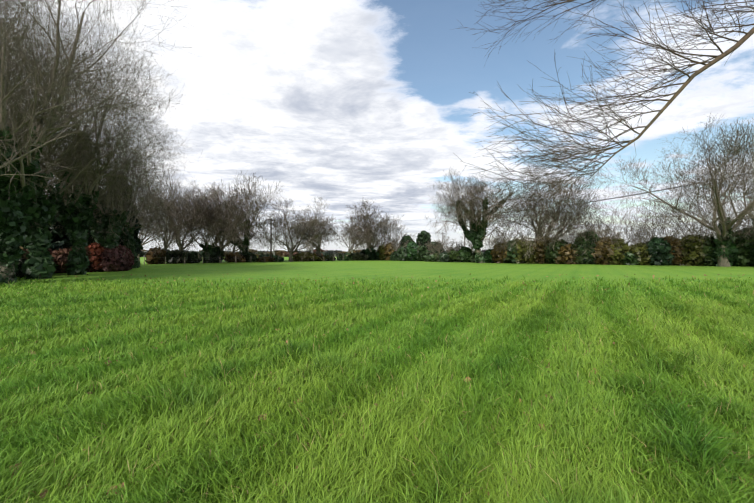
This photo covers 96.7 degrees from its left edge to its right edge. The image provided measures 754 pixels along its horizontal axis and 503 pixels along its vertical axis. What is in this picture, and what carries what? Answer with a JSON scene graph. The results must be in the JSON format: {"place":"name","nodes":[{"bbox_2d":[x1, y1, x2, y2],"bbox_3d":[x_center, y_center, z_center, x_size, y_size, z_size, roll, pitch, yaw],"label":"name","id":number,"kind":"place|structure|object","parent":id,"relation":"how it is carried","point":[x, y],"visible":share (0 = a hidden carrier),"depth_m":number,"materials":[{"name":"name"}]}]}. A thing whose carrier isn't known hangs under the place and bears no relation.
{"place":"outdoors","nodes":[
{"label":"outdoors","id":0,"kind":"place"},
{"bbox_2d":[158,256,343,261],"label":"fence wire","id":1,"kind":"object","parent":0,"point":[265,256],"visible":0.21,"depth_m":66.04,"materials":[{"name":"grey metal"}]},
{"bbox_2d":[0,257,753,502],"bbox_3d":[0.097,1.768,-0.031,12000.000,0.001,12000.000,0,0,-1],"label":"ground","id":2,"kind":"structure","parent":0,"point":[370,270],"depth_m":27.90,"materials":[{"name":"green plant"}]},
{"bbox_2d":[7,41,111,211],"bbox_3d":[-31.912,-8.085,29.904,13.784,20.258,18.616,0,0,-1],"label":"clump tree","id":3,"kind":"object","parent":2,"relation":"on","point":[60,159],"depth_m":31.75,"materials":[{"name":"brown plant"}]},
{"bbox_2d":[0,0,150,217],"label":"clump tree","id":4,"kind":"object","parent":2,"relation":"on","point":[9,162],"visible":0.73,"depth_m":16.90,"materials":[{"name":"brown plant"}]},
{"bbox_2d":[6,92,151,231],"bbox_3d":[-33.786,-7.987,34.441,19.597,20.135,15.230,0,0,-1],"label":"clump tree","id":5,"kind":"object","parent":2,"relation":"on","point":[98,187],"visible":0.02,"depth_m":34.63,"materials":[{"name":"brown plant"}]},
{"bbox_2d":[26,242,134,273],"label":"copper hedge leaves","id":6,"kind":"object","parent":2,"relation":"on","point":[110,261],"visible":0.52,"depth_m":31.41,"materials":[{"name":"red plant"}]},
{"bbox_2d":[0,0,168,234],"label":"clump tree","id":7,"kind":"object","parent":2,"relation":"on","point":[46,158],"visible":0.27,"depth_m":24.35,"materials":[{"name":"brown plant"}]},
{"bbox_2d":[6,9,184,274],"bbox_3d":[-25.529,-8.132,26.719,18.748,20.440,13.914,0,0,-25],"label":"clump tree","id":8,"kind":"object","parent":2,"relation":"on","point":[85,190],"visible":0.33,"depth_m":27.38,"materials":[{"name":"brown plant"}]},
{"bbox_2d":[0,0,196,283],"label":"clump tree","id":9,"kind":"object","parent":2,"relation":"on","point":[59,104],"visible":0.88,"depth_m":18.97,"materials":[{"name":"brown plant"}]},
{"bbox_2d":[0,0,205,278],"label":"clump tree","id":10,"kind":"object","parent":2,"relation":"on","point":[58,158],"visible":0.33,"depth_m":24.62,"materials":[{"name":"brown plant"}]},
{"bbox_2d":[37,109,183,255],"bbox_3d":[-25.837,-6.177,32.427,12.719,16.512,12.648,0,0,-34],"label":"clump tree","id":11,"kind":"object","parent":2,"relation":"on","point":[106,199],"visible":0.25,"depth_m":31.93,"materials":[{"name":"brown plant"}]},
{"bbox_2d":[97,119,196,241],"bbox_3d":[-30.055,-7.204,40.273,13.819,18.627,15.736,0,0,-1],"label":"clump tree","id":12,"kind":"object","parent":2,"relation":"on","point":[151,219],"visible":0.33,"depth_m":41.46,"materials":[{"name":"brown plant"}]},
{"bbox_2d":[137,190,208,264],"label":"tree","id":13,"kind":"object","parent":2,"relation":"on","point":[142,239],"visible":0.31,"depth_m":53.56,"materials":[{"name":"brown plant"}]},
{"bbox_2d":[136,182,211,253],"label":"tree","id":14,"kind":"object","parent":2,"relation":"on","point":[175,231],"visible":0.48,"depth_m":55.30,"materials":[{"name":"brown plant"}]},
{"bbox_2d":[138,166,237,262],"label":"tree","id":15,"kind":"object","parent":2,"relation":"on","point":[182,248],"visible":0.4,"depth_m":57.74,"materials":[{"name":"brown plant"}]},
{"bbox_2d":[154,183,248,262],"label":"tree","id":16,"kind":"object","parent":2,"relation":"on","point":[214,228],"visible":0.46,"depth_m":59.03,"materials":[{"name":"brown plant"}]},
{"bbox_2d":[195,184,269,253],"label":"tree","id":17,"kind":"object","parent":2,"relation":"on","point":[227,219],"visible":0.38,"depth_m":62.36,"materials":[{"name":"brown plant"}]},
{"bbox_2d":[172,171,294,262],"bbox_3d":[-26.045,-6.863,64.075,23.447,18.261,26.097,0,0,-30],"label":"tree","id":18,"kind":"object","parent":2,"relation":"on","point":[250,207],"visible":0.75,"depth_m":60.05,"materials":[{"name":"brown plant"}]},
{"bbox_2d":[144,256,343,264],"bbox_3d":[-20.723,1.549,65.825,58.598,1.533,0.185,0,0,-45],"label":"fence","id":19,"kind":"object","parent":2,"relation":"on","point":[235,259],"visible":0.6,"depth_m":60.83,"materials":[{"name":"metal"}]},
{"bbox_2d":[230,238,258,251],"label":"tree","id":20,"kind":"object","parent":2,"relation":"on","point":[248,246],"visible":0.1,"depth_m":179.55,"materials":[{"name":"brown plant"}]},
{"bbox_2d":[218,202,271,256],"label":"tree","id":21,"kind":"object","parent":2,"relation":"on","point":[251,235],"visible":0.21,"depth_m":68.58,"materials":[{"name":"brown plant"}]},
{"bbox_2d":[259,227,281,254],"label":"tree","id":22,"kind":"object","parent":2,"relation":"on","point":[273,247],"visible":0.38,"depth_m":149.95,"materials":[{"name":"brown plant"}]},
{"bbox_2d":[268,218,273,257],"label":"telegraph pole","id":23,"kind":"object","parent":2,"relation":"on","point":[270,239],"visible":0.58,"depth_m":69.49,"materials":[{"name":"brown wood"}]},
{"bbox_2d":[250,198,333,260],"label":"tree","id":24,"kind":"object","parent":2,"relation":"on","point":[291,251],"visible":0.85,"depth_m":70.93,"materials":[{"name":"brown plant"}]},
{"bbox_2d":[281,197,342,256],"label":"tree","id":25,"kind":"object","parent":2,"relation":"on","point":[318,250],"visible":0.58,"depth_m":78.04,"materials":[{"name":"brown plant"}]},
{"bbox_2d":[140,248,484,256],"bbox_3d":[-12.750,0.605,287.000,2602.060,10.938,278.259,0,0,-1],"label":"hedge leaves","id":26,"kind":"object","parent":2,"relation":"on","point":[284,253],"visible":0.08,"depth_m":169.32,"materials":[{"name":"green plant"}]},
{"bbox_2d":[336,224,361,252],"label":"tree","id":27,"kind":"object","parent":2,"relation":"on","point":[347,241],"visible":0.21,"depth_m":126.30,"materials":[{"name":"brown plant"}]},
{"bbox_2d":[332,214,379,255],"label":"tree","id":28,"kind":"object","parent":2,"relation":"on","point":[363,234],"visible":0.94,"depth_m":77.67,"materials":[{"name":"brown plant"}]},
{"bbox_2d":[56,238,675,269],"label":"hedges","id":29,"kind":"object","parent":2,"relation":"on","point":[263,261],"depth_m":54.02,"materials":[{"name":"green plant"}]},
{"bbox_2d":[0,126,753,283],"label":"ivy","id":30,"kind":"object","parent":2,"relation":"on","point":[16,223],"visible":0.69,"depth_m":23.65,"materials":[{"name":"green plant"}]},
{"bbox_2d":[0,274,753,500],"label":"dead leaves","id":31,"kind":"object","parent":2,"relation":"on","point":[44,493],"visible":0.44,"depth_m":4.46,"materials":[{"name":"brown plant"}]},
{"bbox_2d":[339,196,415,249],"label":"tree","id":32,"kind":"object","parent":2,"relation":"on","point":[385,227],"visible":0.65,"depth_m":83.59,"materials":[{"name":"brown plant"}]},
{"bbox_2d":[15,132,753,277],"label":"hedge leaves","id":33,"kind":"object","parent":2,"relation":"on","point":[657,251],"visible":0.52,"depth_m":52.88,"materials":[{"name":"green plant"}]},
{"bbox_2d":[388,235,406,250],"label":"hedge tree","id":34,"kind":"object","parent":2,"relation":"on","point":[397,239],"visible":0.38,"depth_m":84.22,"materials":[{"name":"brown plant"}]},
{"bbox_2d":[425,241,437,253],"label":"shrub","id":35,"kind":"object","parent":2,"relation":"on","point":[433,249],"visible":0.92,"depth_m":72.52,"materials":[{"name":"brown plant"}]},
{"bbox_2d":[425,232,450,253],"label":"hedge tree","id":36,"kind":"object","parent":2,"relation":"on","point":[442,243],"visible":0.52,"depth_m":80.43,"materials":[{"name":"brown plant"}]},
{"bbox_2d":[433,238,444,252],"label":"shrub","id":37,"kind":"object","parent":2,"relation":"on","point":[439,245],"visible":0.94,"depth_m":70.97,"materials":[{"name":"brown plant"}]},
{"bbox_2d":[443,239,458,252],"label":"hedge tree","id":38,"kind":"object","parent":2,"relation":"on","point":[452,246],"visible":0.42,"depth_m":75.78,"materials":[{"name":"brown plant"}]},
{"bbox_2d":[454,240,465,250],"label":"shrub","id":39,"kind":"object","parent":2,"relation":"on","point":[457,248],"visible":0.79,"depth_m":66.92,"materials":[{"name":"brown plant"}]},
{"bbox_2d":[459,233,485,252],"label":"tree","id":40,"kind":"object","parent":2,"relation":"on","point":[468,242],"visible":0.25,"depth_m":181.08,"materials":[{"name":"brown plant"}]},
{"bbox_2d":[425,164,547,262],"bbox_3d":[17.793,-6.823,60.264,21.438,18.331,24.023,0,0,-44],"label":"tree","id":41,"kind":"object","parent":2,"relation":"on","point":[475,205],"visible":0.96,"depth_m":57.94,"materials":[{"name":"brown plant"}]},
{"bbox_2d":[481,238,502,250],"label":"tree","id":42,"kind":"object","parent":2,"relation":"on","point":[485,249],"visible":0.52,"depth_m":275.32,"materials":[{"name":"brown plant"}]},
{"bbox_2d":[486,232,510,248],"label":"shrub","id":43,"kind":"object","parent":2,"relation":"on","point":[497,240],"visible":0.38,"depth_m":59.59,"materials":[{"name":"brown plant"}]},
{"bbox_2d":[494,235,506,247],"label":"shrub","id":44,"kind":"object","parent":2,"relation":"on","point":[501,243],"visible":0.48,"depth_m":58.43,"materials":[{"name":"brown plant"}]},
{"bbox_2d":[485,219,534,252],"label":"hedge tree","id":45,"kind":"object","parent":2,"relation":"on","point":[511,234],"visible":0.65,"depth_m":58.13,"materials":[{"name":"brown plant"}]},
{"bbox_2d":[499,230,524,249],"bbox_3d":[23.403,-1.193,57.269,4.142,6.812,5.104,0,0,-1],"label":"shrub","id":46,"kind":"object","parent":2,"relation":"on","point":[510,239],"visible":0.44,"depth_m":57.91,"materials":[{"name":"brown plant"}]},
{"bbox_2d":[536,224,559,247],"bbox_3d":[28.091,-1.410,56.175,4.300,7.281,5.492,0,0,-31],"label":"shrub","id":47,"kind":"object","parent":2,"relation":"on","point":[546,235],"visible":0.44,"depth_m":55.34,"materials":[{"name":"brown plant"}]},
{"bbox_2d":[552,227,574,243],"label":"shrub","id":48,"kind":"object","parent":2,"relation":"on","point":[566,236],"visible":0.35,"depth_m":55.30,"materials":[{"name":"brown plant"}]},
{"bbox_2d":[490,155,638,258],"bbox_3d":[28.695,-5.931,56.703,20.822,18.521,21.362,0,0,-20],"label":"bare tree","id":49,"kind":"object","parent":2,"relation":"on","point":[554,216],"visible":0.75,"depth_m":53.79,"materials":[{"name":"brown plant"}]},
{"bbox_2d":[553,215,602,244],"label":"hedge tree","id":50,"kind":"object","parent":2,"relation":"on","point":[572,231],"visible":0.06,"depth_m":55.51,"materials":[{"name":"brown plant"}]},
{"bbox_2d":[586,228,603,248],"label":"shrub","id":51,"kind":"object","parent":2,"relation":"on","point":[596,238],"visible":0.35,"depth_m":52.20,"materials":[{"name":"brown plant"}]},
{"bbox_2d":[457,0,753,251],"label":"tree branch","id":52,"kind":"object","parent":2,"relation":"on","point":[722,55],"visible":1,"depth_m":4.09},
{"bbox_2d":[572,203,643,250],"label":"hedge tree","id":53,"kind":"object","parent":2,"relation":"on","point":[606,226],"visible":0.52,"depth_m":52.82,"materials":[{"name":"brown plant"}]},
{"bbox_2d":[597,231,621,247],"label":"shrub","id":54,"kind":"object","parent":2,"relation":"on","point":[617,235],"visible":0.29,"depth_m":51.36,"materials":[{"name":"brown plant"}]},
{"bbox_2d":[587,212,654,245],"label":"hedge tree","id":55,"kind":"object","parent":2,"relation":"on","point":[630,229],"visible":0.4,"depth_m":54.04,"materials":[{"name":"brown plant"}]},
{"bbox_2d":[631,232,651,247],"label":"shrub","id":56,"kind":"object","parent":2,"relation":"on","point":[633,241],"visible":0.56,"depth_m":49.67,"materials":[{"name":"brown plant"}]},
{"bbox_2d":[626,223,658,243],"bbox_3d":[40.293,-1.046,51.217,3.208,6.489,4.637,0,0,-25],"label":"shrub","id":57,"kind":"object","parent":2,"relation":"on","point":[640,234],"visible":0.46,"depth_m":51.28,"materials":[{"name":"brown plant"}]},
{"bbox_2d":[627,230,662,246],"bbox_3d":[40.379,-0.567,50.392,4.495,5.514,3.247,0,0,28],"label":"shrub","id":58,"kind":"object","parent":2,"relation":"on","point":[644,238],"visible":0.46,"depth_m":50.12,"materials":[{"name":"brown plant"}]},
{"bbox_2d":[617,198,706,242],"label":"hedge tree","id":59,"kind":"object","parent":2,"relation":"on","point":[654,223],"visible":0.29,"depth_m":51.15,"materials":[{"name":"brown plant"}]},
{"bbox_2d":[574,113,753,266],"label":"tree","id":60,"kind":"object","parent":2,"relation":"on","point":[716,207],"visible":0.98,"depth_m":42.43,"materials":[{"name":"brown plant"}]},
{"bbox_2d":[631,203,710,241],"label":"hedge tree","id":61,"kind":"object","parent":2,"relation":"on","point":[688,225],"visible":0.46,"depth_m":49.86,"materials":[{"name":"brown plant"}]},
{"bbox_2d":[660,220,685,243],"bbox_3d":[42.433,-1.274,48.513,2.919,6.874,3.581,0,0,-42],"label":"shrub","id":62,"kind":"object","parent":2,"relation":"on","point":[674,233],"visible":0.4,"depth_m":48.18,"materials":[{"name":"brown plant"}]},
{"bbox_2d":[676,226,697,265],"bbox_3d":[43.661,-0.704,48.066,2.565,5.745,3.566,0,0,-1],"label":"shrub","id":63,"kind":"object","parent":2,"relation":"on","point":[684,238],"visible":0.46,"depth_m":47.65,"materials":[{"name":"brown plant"}]},
{"bbox_2d":[642,188,753,237],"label":"hedge tree","id":64,"kind":"object","parent":2,"relation":"on","point":[693,215],"visible":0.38,"depth_m":47.97,"materials":[{"name":"brown plant"}]},
{"bbox_2d":[687,222,718,242],"bbox_3d":[46.081,-1.341,46.610,6.054,7.039,4.206,0,0,-20],"label":"shrub","id":65,"kind":"object","parent":2,"relation":"on","point":[702,234],"visible":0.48,"depth_m":46.34,"materials":[{"name":"grey plant"}]},
{"bbox_2d":[688,220,717,240],"bbox_3d":[46.487,-1.205,47.404,3.852,6.768,5.584,0,0,-1],"label":"shrub","id":66,"kind":"object","parent":2,"relation":"on","point":[703,232],"visible":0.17,"depth_m":47.14,"materials":[{"name":"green plant"}]},
{"bbox_2d":[685,148,753,241],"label":"tree","id":67,"kind":"object","parent":2,"relation":"on","point":[743,203],"visible":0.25,"depth_m":43.37,"materials":[{"name":"brown plant"}]},
{"bbox_2d":[708,206,753,246],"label":"hedge tree","id":68,"kind":"object","parent":2,"relation":"on","point":[741,230],"visible":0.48,"depth_m":44.12,"materials":[{"name":"grey plant"}]},
{"bbox_2d":[732,222,747,237],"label":"shrub","id":69,"kind":"object","parent":2,"relation":"on","point":[740,229],"visible":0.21,"depth_m":44.91,"materials":[{"name":"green plant"}]},
{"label":"power pole","id":70,"kind":"object","parent":2,"relation":"on","visible":0},
{"bbox_2d":[261,172,751,232],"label":"overhead wires","id":71,"kind":"object","parent":70,"relation":"attached to","point":[609,198],"visible":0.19,"depth_m":54.05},
{"bbox_2d":[0,0,753,251],"label":"sky","id":72,"kind":"structure","parent":0,"point":[341,102],"materials":[{"name":"white"}]}
]}

